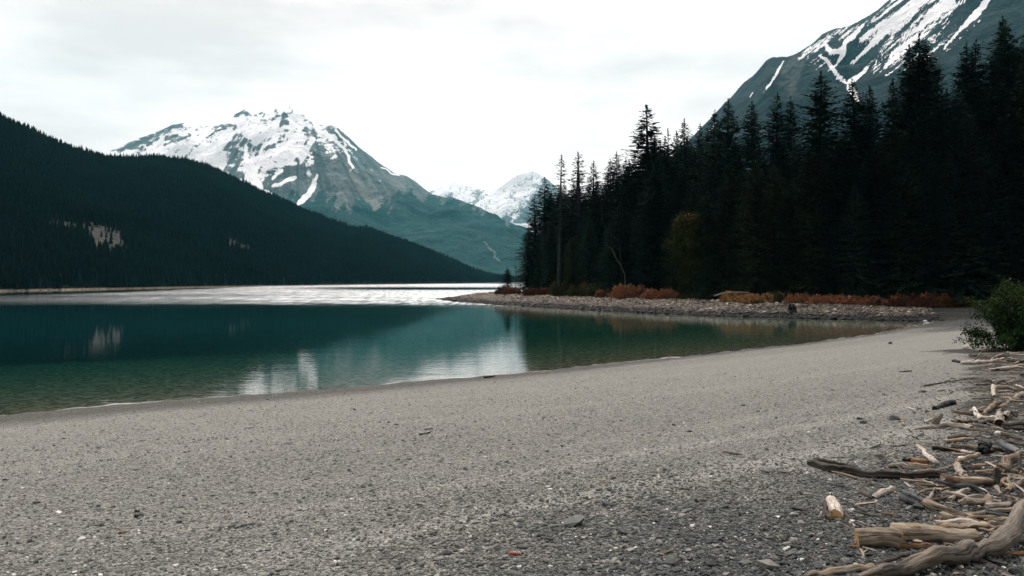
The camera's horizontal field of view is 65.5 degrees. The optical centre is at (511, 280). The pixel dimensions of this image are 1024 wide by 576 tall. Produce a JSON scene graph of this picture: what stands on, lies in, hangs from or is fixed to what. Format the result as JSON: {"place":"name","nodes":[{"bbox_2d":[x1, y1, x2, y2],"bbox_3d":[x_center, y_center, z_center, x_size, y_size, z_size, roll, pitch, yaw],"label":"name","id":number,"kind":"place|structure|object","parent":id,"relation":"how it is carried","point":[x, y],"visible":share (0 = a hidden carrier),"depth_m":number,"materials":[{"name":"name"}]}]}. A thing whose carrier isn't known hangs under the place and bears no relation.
{"place":"outdoors","nodes":[
{"label":"outdoors","id":0,"kind":"place"},
{"bbox_2d":[0,145,519,290],"bbox_3d":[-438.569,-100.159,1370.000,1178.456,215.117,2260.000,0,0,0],"label":"hill","id":1,"kind":"structure","parent":0,"point":[97,230],"depth_m":575.13,"materials":[{"name":"green plant"}]},
{"bbox_2d":[0,112,522,288],"bbox_3d":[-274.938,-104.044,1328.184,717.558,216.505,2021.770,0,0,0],"label":"forest","id":2,"kind":"object","parent":1,"relation":"on","point":[40,183],"visible":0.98,"depth_m":765.26,"materials":[{"name":"green plant"}]},
{"bbox_2d":[105,106,531,275],"bbox_3d":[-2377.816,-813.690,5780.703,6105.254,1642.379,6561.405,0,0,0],"label":"snowy mountain","id":3,"kind":"structure","parent":0,"point":[294,156],"depth_m":4423.38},
{"bbox_2d":[0,0,887,198],"label":"sky","id":4,"kind":"structure","parent":0,"point":[478,94],"materials":[{"name":"white"}]},
{"bbox_2d":[429,183,492,204],"bbox_3d":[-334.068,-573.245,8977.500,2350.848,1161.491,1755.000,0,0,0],"label":"distant peak","id":5,"kind":"structure","parent":0,"point":[469,195],"depth_m":9238.99,"materials":[{"name":"white snow"}]},
{"bbox_2d":[0,283,932,409],"bbox_3d":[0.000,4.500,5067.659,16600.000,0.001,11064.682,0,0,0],"label":"lake water","id":6,"kind":"structure","parent":0,"point":[94,341],"depth_m":64.58,"materials":[{"name":"teal liquid"}]},
{"bbox_2d":[0,299,1023,575],"bbox_3d":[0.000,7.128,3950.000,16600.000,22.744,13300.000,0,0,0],"label":"ground","id":7,"kind":"structure","parent":0,"point":[908,349],"depth_m":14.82,"materials":[{"name":"grey gravel"}]},
{"bbox_2d":[499,268,518,287],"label":"young conifer","id":8,"kind":"object","parent":7,"relation":"on","point":[507,274],"visible":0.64,"depth_m":179.89,"materials":[{"name":"green plant"}]},
{"bbox_2d":[514,225,541,290],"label":"spruce tree","id":9,"kind":"object","parent":7,"relation":"on","point":[527,277],"visible":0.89,"depth_m":181.80,"materials":[{"name":"green plant"}]},
{"bbox_2d":[512,195,547,289],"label":"spruce tree","id":10,"kind":"object","parent":7,"relation":"on","point":[535,225],"visible":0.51,"depth_m":188.30,"materials":[{"name":"green plant"}]},
{"bbox_2d":[518,287,548,295],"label":"shrub","id":11,"kind":"object","parent":7,"relation":"on","point":[531,291],"visible":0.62,"depth_m":161.66,"materials":[{"name":"orange plant"}]},
{"bbox_2d":[513,177,556,287],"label":"spruce tree","id":12,"kind":"object","parent":7,"relation":"on","point":[541,203],"visible":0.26,"depth_m":191.35,"materials":[{"name":"green plant"}]},
{"bbox_2d":[532,221,557,288],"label":"spruce tree","id":13,"kind":"object","parent":7,"relation":"on","point":[546,251],"visible":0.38,"depth_m":177.46,"materials":[{"name":"green plant"}]},
{"bbox_2d":[539,221,562,287],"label":"spruce tree","id":14,"kind":"object","parent":7,"relation":"on","point":[550,261],"visible":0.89,"depth_m":164.59,"materials":[{"name":"green plant"}]},
{"bbox_2d":[539,189,567,285],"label":"spruce tree","id":15,"kind":"object","parent":7,"relation":"on","point":[557,200],"visible":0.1,"depth_m":189.84,"materials":[{"name":"green plant"}]},
{"bbox_2d":[540,155,574,285],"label":"spruce tree","id":16,"kind":"object","parent":7,"relation":"on","point":[559,237],"visible":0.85,"depth_m":176.01,"materials":[{"name":"green plant"}]},
{"bbox_2d":[551,280,577,295],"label":"shrub","id":17,"kind":"object","parent":7,"relation":"on","point":[556,291],"visible":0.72,"depth_m":153.71,"materials":[{"name":"green plant"}]},
{"bbox_2d":[561,236,578,286],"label":"spruce tree","id":18,"kind":"object","parent":7,"relation":"on","point":[565,253],"visible":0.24,"depth_m":169.27,"materials":[{"name":"green plant"}]},
{"bbox_2d":[558,235,583,293],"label":"spruce tree","id":19,"kind":"object","parent":7,"relation":"on","point":[574,260],"visible":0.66,"depth_m":153.76,"materials":[{"name":"green plant"}]},
{"bbox_2d":[557,160,587,247],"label":"spruce tree","id":20,"kind":"object","parent":7,"relation":"on","point":[576,205],"visible":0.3,"depth_m":181.15,"materials":[{"name":"green plant"}]},
{"bbox_2d":[556,151,592,263],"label":"spruce tree","id":21,"kind":"object","parent":7,"relation":"on","point":[578,192],"visible":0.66,"depth_m":173.17,"materials":[{"name":"green plant"}]},
{"bbox_2d":[563,281,596,296],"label":"shrub","id":22,"kind":"object","parent":7,"relation":"on","point":[571,290],"visible":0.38,"depth_m":150.03,"materials":[{"name":"green plant"}]},
{"bbox_2d":[570,160,606,278],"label":"spruce tree","id":23,"kind":"object","parent":7,"relation":"on","point":[592,184],"visible":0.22,"depth_m":167.87,"materials":[{"name":"green plant"}]},
{"bbox_2d":[580,283,606,296],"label":"shrub","id":24,"kind":"object","parent":7,"relation":"on","point":[589,290],"visible":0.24,"depth_m":146.09,"materials":[{"name":"green plant"}]},
{"bbox_2d":[597,159,613,238],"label":"spruce tree","id":25,"kind":"object","parent":7,"relation":"on","point":[604,177],"visible":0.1,"depth_m":169.12,"materials":[{"name":"green plant"}]},
{"bbox_2d":[592,223,621,290],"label":"spruce tree","id":26,"kind":"object","parent":7,"relation":"on","point":[609,241],"visible":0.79,"depth_m":144.25,"materials":[{"name":"green plant"}]},
{"bbox_2d":[597,152,626,281],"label":"spruce tree","id":27,"kind":"object","parent":7,"relation":"on","point":[614,174],"visible":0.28,"depth_m":163.19,"materials":[{"name":"green plant"}]},
{"bbox_2d":[603,211,634,288],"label":"spruce tree","id":28,"kind":"object","parent":7,"relation":"on","point":[620,232],"visible":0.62,"depth_m":144.45,"materials":[{"name":"green plant"}]},
{"bbox_2d":[604,166,638,269],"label":"spruce tree","id":29,"kind":"object","parent":7,"relation":"on","point":[627,195],"visible":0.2,"depth_m":153.76,"materials":[{"name":"green plant"}]},
{"bbox_2d":[605,283,645,298],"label":"shrub","id":30,"kind":"object","parent":7,"relation":"on","point":[620,291],"visible":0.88,"depth_m":134.98,"materials":[{"name":"orange plant"}]},
{"bbox_2d":[610,220,641,285],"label":"spruce tree","id":31,"kind":"object","parent":7,"relation":"on","point":[627,245],"visible":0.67,"depth_m":144.16,"materials":[{"name":"green plant"}]},
{"bbox_2d":[592,104,693,282],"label":"spruce tree","id":32,"kind":"object","parent":7,"relation":"on","point":[642,140],"visible":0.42,"depth_m":149.02,"materials":[{"name":"green plant"}]},
{"bbox_2d":[639,288,678,299],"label":"shrub","id":33,"kind":"object","parent":7,"relation":"on","point":[663,294],"visible":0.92,"depth_m":127.67,"materials":[{"name":"orange plant"}]},
{"bbox_2d":[635,145,684,277],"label":"spruce tree","id":34,"kind":"object","parent":7,"relation":"on","point":[670,162],"visible":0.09,"depth_m":146.88,"materials":[{"name":"green plant"}]},
{"bbox_2d":[658,216,685,290],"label":"spruce tree","id":35,"kind":"object","parent":7,"relation":"on","point":[671,283],"visible":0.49,"depth_m":130.80,"materials":[{"name":"green plant"}]},
{"bbox_2d":[666,118,701,212],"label":"spruce tree","id":36,"kind":"object","parent":7,"relation":"on","point":[684,148],"visible":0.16,"depth_m":151.82,"materials":[{"name":"green plant"}]},
{"bbox_2d":[672,201,700,294],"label":"spruce tree","id":37,"kind":"object","parent":7,"relation":"on","point":[689,287],"visible":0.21,"depth_m":127.60,"materials":[{"name":"green plant"}]},
{"bbox_2d":[671,178,704,293],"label":"spruce tree","id":38,"kind":"object","parent":7,"relation":"on","point":[693,201],"visible":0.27,"depth_m":128.12,"materials":[{"name":"green plant"}]},
{"bbox_2d":[661,208,719,297],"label":"broadleaf tree","id":39,"kind":"object","parent":7,"relation":"on","point":[684,236],"visible":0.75,"depth_m":123.86,"materials":[{"name":"green plant"}]},
{"bbox_2d":[437,291,944,320],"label":"shore cobbles","id":40,"kind":"object","parent":7,"relation":"on","point":[717,307],"visible":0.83,"depth_m":109.52,"materials":[{"name":"grey stone"}]},
{"bbox_2d":[689,125,708,186],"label":"spruce tree","id":41,"kind":"object","parent":7,"relation":"on","point":[698,141],"visible":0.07,"depth_m":154.56,"materials":[{"name":"green plant"}]},
{"bbox_2d":[685,110,726,209],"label":"spruce tree","id":42,"kind":"object","parent":7,"relation":"on","point":[707,140],"visible":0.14,"depth_m":139.77,"materials":[{"name":"green plant"}]},
{"bbox_2d":[686,99,756,285],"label":"spruce tree","id":43,"kind":"object","parent":7,"relation":"on","point":[726,152],"visible":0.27,"depth_m":132.41,"materials":[{"name":"green plant"}]},
{"bbox_2d":[719,289,742,301],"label":"dry grass clump","id":44,"kind":"object","parent":7,"relation":"on","point":[727,297],"visible":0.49,"depth_m":113.44,"materials":[{"name":"brown plant"}]},
{"bbox_2d":[713,142,749,281],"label":"spruce tree","id":45,"kind":"object","parent":7,"relation":"on","point":[739,162],"visible":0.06,"depth_m":132.59,"materials":[{"name":"green plant"}]},
{"bbox_2d":[716,101,774,280],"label":"spruce tree","id":46,"kind":"object","parent":7,"relation":"on","point":[751,154],"visible":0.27,"depth_m":127.50,"materials":[{"name":"green plant"}]},
{"bbox_2d":[730,292,784,302],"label":"dry grass clump","id":47,"kind":"object","parent":7,"relation":"on","point":[753,298],"visible":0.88,"depth_m":109.72,"materials":[{"name":"brown plant"}]},
{"bbox_2d":[745,92,797,258],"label":"spruce tree","id":48,"kind":"object","parent":7,"relation":"on","point":[777,119],"visible":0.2,"depth_m":126.36,"materials":[{"name":"green plant"}]},
{"bbox_2d":[761,96,808,232],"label":"spruce tree","id":49,"kind":"object","parent":7,"relation":"on","point":[790,131],"visible":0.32,"depth_m":124.06,"materials":[{"name":"green plant"}]},
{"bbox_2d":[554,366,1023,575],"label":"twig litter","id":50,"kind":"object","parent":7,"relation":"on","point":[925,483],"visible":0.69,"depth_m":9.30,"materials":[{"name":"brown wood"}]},
{"bbox_2d":[784,291,810,302],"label":"shrub","id":51,"kind":"object","parent":7,"relation":"on","point":[791,298],"visible":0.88,"depth_m":106.84,"materials":[{"name":"orange plant"}]},
{"bbox_2d":[753,71,861,288],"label":"spruce tree","id":52,"kind":"object","parent":7,"relation":"on","point":[816,125],"visible":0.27,"depth_m":116.19,"materials":[{"name":"green plant"}]},
{"bbox_2d":[805,292,847,303],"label":"shrub","id":53,"kind":"object","parent":7,"relation":"on","point":[828,299],"visible":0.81,"depth_m":104.37,"materials":[{"name":"orange plant"}]},
{"bbox_2d":[826,495,843,518],"bbox_3d":[3.362,2.355,8.290,0.162,0.164,0.710,0,0,17],"label":"driftwood log","id":54,"kind":"object","parent":7,"relation":"on","point":[835,509],"visible":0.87,"depth_m":8.10,"materials":[{"name":"brown wood"}]},
{"bbox_2d":[798,563,874,575],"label":"driftwood log","id":55,"kind":"object","parent":7,"relation":"on","point":[843,570],"visible":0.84,"depth_m":6.28,"materials":[{"name":"grey wood"}]},
{"bbox_2d":[795,129,887,294],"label":"spruce tree","id":56,"kind":"object","parent":7,"relation":"on","point":[843,190],"visible":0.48,"depth_m":108.07,"materials":[{"name":"green plant"}]},
{"bbox_2d":[823,78,884,256],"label":"spruce tree","id":57,"kind":"object","parent":7,"relation":"on","point":[858,129],"visible":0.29,"depth_m":115.55,"materials":[{"name":"green plant"}]},
{"bbox_2d":[826,184,890,298],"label":"spruce tree","id":58,"kind":"object","parent":7,"relation":"on","point":[855,206],"visible":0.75,"depth_m":105.05,"materials":[{"name":"green plant"}]},
{"bbox_2d":[838,162,881,288],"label":"spruce tree","id":59,"kind":"object","parent":7,"relation":"on","point":[865,182],"visible":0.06,"depth_m":110.19,"materials":[{"name":"green plant"}]},
{"bbox_2d":[839,294,890,305],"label":"shrub","id":60,"kind":"object","parent":7,"relation":"on","point":[854,300],"visible":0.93,"depth_m":102.17,"materials":[{"name":"orange plant"}]},
{"bbox_2d":[857,86,888,162],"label":"spruce tree","id":61,"kind":"object","parent":7,"relation":"on","point":[874,110],"visible":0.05,"depth_m":117.84,"materials":[{"name":"green plant"}]},
{"bbox_2d":[806,459,943,479],"bbox_3d":[4.527,2.442,10.264,0.573,0.243,1.777,0,0,-44],"label":"driftwood plank","id":62,"kind":"object","parent":7,"relation":"on","point":[856,471],"visible":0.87,"depth_m":9.92,"materials":[{"name":"brown wood"}]},
{"bbox_2d":[841,142,910,296],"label":"spruce tree","id":63,"kind":"object","parent":7,"relation":"on","point":[871,184],"visible":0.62,"depth_m":104.82,"materials":[{"name":"green plant"}]},
{"bbox_2d":[854,527,902,549],"bbox_3d":[3.220,2.270,6.991,0.390,0.219,0.191,0,0,12],"label":"driftwood log","id":64,"kind":"object","parent":7,"relation":"on","point":[877,537],"visible":0.89,"depth_m":6.93,"materials":[{"name":"beige wood"}]},
{"bbox_2d":[871,486,896,498],"bbox_3d":[4.159,2.370,8.928,0.578,0.087,0.089,0,0,-43],"label":"driftwood","id":65,"kind":"object","parent":7,"relation":"on","point":[881,492],"visible":0.98,"depth_m":8.87,"materials":[{"name":"brown wood"}]},
{"bbox_2d":[874,552,909,565],"bbox_3d":[3.075,2.248,6.439,0.460,0.044,0.042,0,0,-33],"label":"driftwood","id":66,"kind":"object","parent":7,"relation":"on","point":[896,557],"visible":0.85,"depth_m":6.44,"materials":[{"name":"brown wood"}]},
{"bbox_2d":[844,126,942,297],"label":"spruce tree","id":67,"kind":"object","parent":7,"relation":"on","point":[893,149],"visible":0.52,"depth_m":103.75,"materials":[{"name":"green plant"}]},
{"bbox_2d":[871,80,915,224],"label":"spruce tree","id":68,"kind":"object","parent":7,"relation":"on","point":[891,104],"visible":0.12,"depth_m":114.80,"materials":[{"name":"green plant"}]},
{"bbox_2d":[870,43,938,167],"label":"spruce tree","id":69,"kind":"object","parent":7,"relation":"on","point":[901,84],"visible":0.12,"depth_m":111.80,"materials":[{"name":"green plant"}]},
{"bbox_2d":[887,462,922,469],"bbox_3d":[5.178,2.432,10.445,0.466,0.088,0.149,0,0,39],"label":"driftwood","id":70,"kind":"object","parent":7,"relation":"on","point":[903,465],"visible":0.96,"depth_m":10.44,"materials":[{"name":"grey wood"}]},
{"bbox_2d":[886,292,932,307],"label":"shrub","id":71,"kind":"object","parent":7,"relation":"on","point":[908,300],"visible":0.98,"depth_m":99.63,"materials":[{"name":"orange plant"}]},
{"bbox_2d":[898,491,923,503],"bbox_3d":[4.250,2.319,8.496,0.192,0.148,0.404,0,0,0],"label":"rock","id":72,"kind":"object","parent":7,"relation":"on","point":[911,497],"visible":0.9,"depth_m":8.43,"materials":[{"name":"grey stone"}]},
{"bbox_2d":[847,33,977,294],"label":"spruce tree","id":73,"kind":"object","parent":7,"relation":"on","point":[923,88],"visible":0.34,"depth_m":107.69,"materials":[{"name":"green plant"}]},
{"bbox_2d":[898,542,931,549],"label":"driftwood log","id":74,"kind":"object","parent":7,"relation":"on","point":[909,546],"visible":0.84,"depth_m":6.88,"materials":[{"name":"brown wood"}]},
{"bbox_2d":[857,539,979,575],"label":"driftwood log","id":75,"kind":"object","parent":7,"relation":"on","point":[963,551],"visible":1,"depth_m":6.21,"materials":[{"name":"grey wood"}]},
{"bbox_2d":[915,444,939,465],"bbox_3d":[5.745,2.389,11.071,0.116,0.167,1.576,0,0,18],"label":"driftwood","id":76,"kind":"object","parent":7,"relation":"on","point":[931,458],"visible":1,"depth_m":10.72,"materials":[{"name":"brown wood"}]},
{"bbox_2d":[884,41,975,166],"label":"spruce tree","id":77,"kind":"object","parent":7,"relation":"on","point":[942,88],"visible":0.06,"depth_m":112.48,"materials":[{"name":"green plant"}]},
{"bbox_2d":[917,487,949,498],"bbox_3d":[4.634,2.302,8.682,0.254,0.174,0.945,0,0,38],"label":"driftwood","id":78,"kind":"object","parent":7,"relation":"on","point":[934,490],"visible":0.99,"depth_m":8.59,"materials":[{"name":"brown wood"}]},
{"bbox_2d":[917,291,951,306],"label":"shrub","id":79,"kind":"object","parent":7,"relation":"on","point":[935,298],"visible":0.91,"depth_m":99.65,"materials":[{"name":"orange plant"}]},
{"bbox_2d":[890,522,979,542],"bbox_3d":[3.761,2.276,7.107,0.714,0.194,0.193,0,0,24],"label":"driftwood log","id":80,"kind":"object","parent":7,"relation":"on","point":[911,532],"visible":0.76,"depth_m":7.06,"materials":[{"name":"beige wood"}]},
{"bbox_2d":[917,422,973,429],"bbox_3d":[7.577,2.544,13.962,0.891,0.163,0.488,0,0,24],"label":"driftwood log","id":81,"kind":"object","parent":7,"relation":"on","point":[952,425],"visible":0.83,"depth_m":13.93,"materials":[{"name":"brown wood"}]},
{"bbox_2d":[938,511,968,519],"bbox_3d":[4.336,2.285,7.508,0.638,0.094,0.104,10,37,1],"label":"driftwood stick","id":82,"kind":"object","parent":7,"relation":"on","point":[942,515],"visible":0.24,"depth_m":7.49,"materials":[{"name":"beige wood"}]},
{"bbox_2d":[943,296,974,306],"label":"shrub","id":83,"kind":"object","parent":7,"relation":"on","point":[956,304],"visible":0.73,"depth_m":99.38,"materials":[{"name":"orange plant"}]},
{"bbox_2d":[920,498,998,520],"bbox_3d":[4.404,2.307,7.958,0.325,0.120,0.917,0,0,-30],"label":"driftwood log","id":84,"kind":"object","parent":7,"relation":"on","point":[929,504],"visible":0.49,"depth_m":8.04,"materials":[{"name":"beige wood"}]},
{"bbox_2d":[935,479,987,493],"bbox_3d":[5.088,2.316,9.027,0.055,0.089,0.672,-28,8,-19],"label":"driftwood stick","id":85,"kind":"object","parent":7,"relation":"on","point":[956,485],"visible":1,"depth_m":9.02,"materials":[{"name":"brown wood"}]},
{"bbox_2d":[939,521,990,531],"bbox_3d":[4.353,2.284,7.403,0.768,0.120,0.168,0,0,-6],"label":"driftwood pole","id":86,"kind":"object","parent":7,"relation":"on","point":[976,525],"visible":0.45,"depth_m":7.35,"materials":[{"name":"beige wood"}]},
{"bbox_2d":[933,518,996,529],"bbox_3d":[4.266,2.264,7.403,0.658,0.104,0.080,4,-9,10],"label":"driftwood stick","id":87,"kind":"object","parent":7,"relation":"on","point":[955,520],"visible":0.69,"depth_m":7.41,"materials":[{"name":"brown wood"}]},
{"bbox_2d":[953,452,980,462],"bbox_3d":[6.110,2.390,10.728,0.870,0.084,0.090,0,0,-39],"label":"driftwood","id":88,"kind":"object","parent":7,"relation":"on","point":[975,455],"visible":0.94,"depth_m":10.77,"materials":[{"name":"beige wood"}]},
{"bbox_2d":[940,473,996,484],"bbox_3d":[5.330,2.318,9.207,0.841,0.115,0.185,13,-32,-13],"label":"driftwood stick","id":89,"kind":"object","parent":7,"relation":"on","point":[975,480],"visible":0.76,"depth_m":9.17,"materials":[{"name":"beige wood"}]},
{"bbox_2d":[944,42,996,176],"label":"spruce tree","id":90,"kind":"object","parent":7,"relation":"on","point":[964,85],"visible":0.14,"depth_m":113.22,"materials":[{"name":"green plant"}]},
{"bbox_2d":[947,39,1001,126],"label":"spruce tree","id":91,"kind":"object","parent":7,"relation":"on","point":[981,74],"visible":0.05,"depth_m":115.59,"materials":[{"name":"green plant"}]},
{"bbox_2d":[951,443,1007,454],"bbox_3d":[6.716,2.444,11.434,0.734,0.175,0.109,3,12,40],"label":"driftwood stick","id":92,"kind":"object","parent":7,"relation":"on","point":[972,447],"visible":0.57,"depth_m":11.51,"materials":[{"name":"brown wood"}]},
{"bbox_2d":[963,497,1000,504],"bbox_3d":[4.874,2.256,8.137,0.554,0.077,0.084,5,-19,-9],"label":"driftwood stick","id":93,"kind":"object","parent":7,"relation":"on","point":[973,501],"visible":0.6,"depth_m":8.09,"materials":[{"name":"brown wood"}]},
{"bbox_2d":[973,441,992,453],"bbox_3d":[6.731,2.388,11.386,0.239,0.196,0.328,0,0,36],"label":"root ball","id":94,"kind":"object","parent":7,"relation":"on","point":[983,447],"visible":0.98,"depth_m":11.34,"materials":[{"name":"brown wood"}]},
{"bbox_2d":[961,357,1004,364],"bbox_3d":[18.281,3.037,30.416,3.163,0.214,0.641,0,0,-32],"label":"driftwood log","id":95,"kind":"object","parent":7,"relation":"on","point":[978,361],"visible":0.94,"depth_m":29.68,"materials":[{"name":"brown wood"}]},
{"bbox_2d":[952,277,1023,351],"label":"green bush","id":96,"kind":"object","parent":7,"relation":"on","point":[1008,330],"visible":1,"depth_m":36.74,"materials":[{"name":"green plant"}]},
{"bbox_2d":[969,507,1011,514],"bbox_3d":[4.775,2.260,7.805,0.785,0.075,0.076,-8,6,11],"label":"driftwood stick","id":97,"kind":"object","parent":7,"relation":"on","point":[1003,510],"visible":0.45,"depth_m":7.80,"materials":[{"name":"brown wood"}]},
{"bbox_2d":[970,15,1023,144],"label":"spruce tree","id":98,"kind":"object","parent":7,"relation":"on","point":[993,57],"visible":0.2,"depth_m":113.38,"materials":[{"name":"green plant"}]},
{"bbox_2d":[972,70,1021,138],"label":"spruce tree","id":99,"kind":"object","parent":7,"relation":"on","point":[1000,96],"visible":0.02,"depth_m":111.77,"materials":[{"name":"green plant"}]},
{"bbox_2d":[971,499,1023,561],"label":"driftwood log","id":100,"kind":"object","parent":7,"relation":"on","point":[1004,538],"visible":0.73,"depth_m":6.51,"materials":[{"name":"grey wood"}]},
{"bbox_2d":[984,501,1011,508],"bbox_3d":[5.052,2.236,7.890,0.780,0.105,0.081,6,42,-7],"label":"driftwood stick","id":101,"kind":"object","parent":7,"relation":"on","point":[994,505],"visible":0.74,"depth_m":7.84,"materials":[{"name":"brown wood"}]},
{"bbox_2d":[993,409,1004,425],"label":"driftwood log","id":102,"kind":"object","parent":7,"relation":"on","point":[999,417],"visible":0.81,"depth_m":14.29,"materials":[{"name":"brown wood"}]},
{"bbox_2d":[975,20,1023,184],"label":"spruce tree","id":103,"kind":"object","parent":7,"relation":"on","point":[1004,54],"visible":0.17,"depth_m":112.05,"materials":[{"name":"green plant"}]},
{"bbox_2d":[994,439,1020,453],"bbox_3d":[7.007,2.361,11.280,0.144,0.166,0.818,0,0,14],"label":"driftwood log","id":104,"kind":"object","parent":7,"relation":"on","point":[1004,445],"visible":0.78,"depth_m":11.16,"materials":[{"name":"grey wood"}]},
{"bbox_2d":[996,451,1021,472],"bbox_3d":[6.392,2.317,10.215,0.157,0.175,0.956,0,0,44],"label":"driftwood log","id":105,"kind":"object","parent":7,"relation":"on","point":[1007,463],"visible":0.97,"depth_m":10.07,"materials":[{"name":"beige wood"}]},
{"bbox_2d":[475,171,570,231],"bbox_3d":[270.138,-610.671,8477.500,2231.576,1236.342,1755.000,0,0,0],"label":"distant peak","id":106,"kind":"structure","parent":0,"point":[510,200],"depth_m":8639.44,"materials":[{"name":"white snow"}]},
{"bbox_2d":[673,0,1023,184],"bbox_3d":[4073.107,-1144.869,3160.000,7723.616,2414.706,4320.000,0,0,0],"label":"streaked mountain","id":107,"kind":"structure","parent":0,"point":[866,52],"depth_m":2331.82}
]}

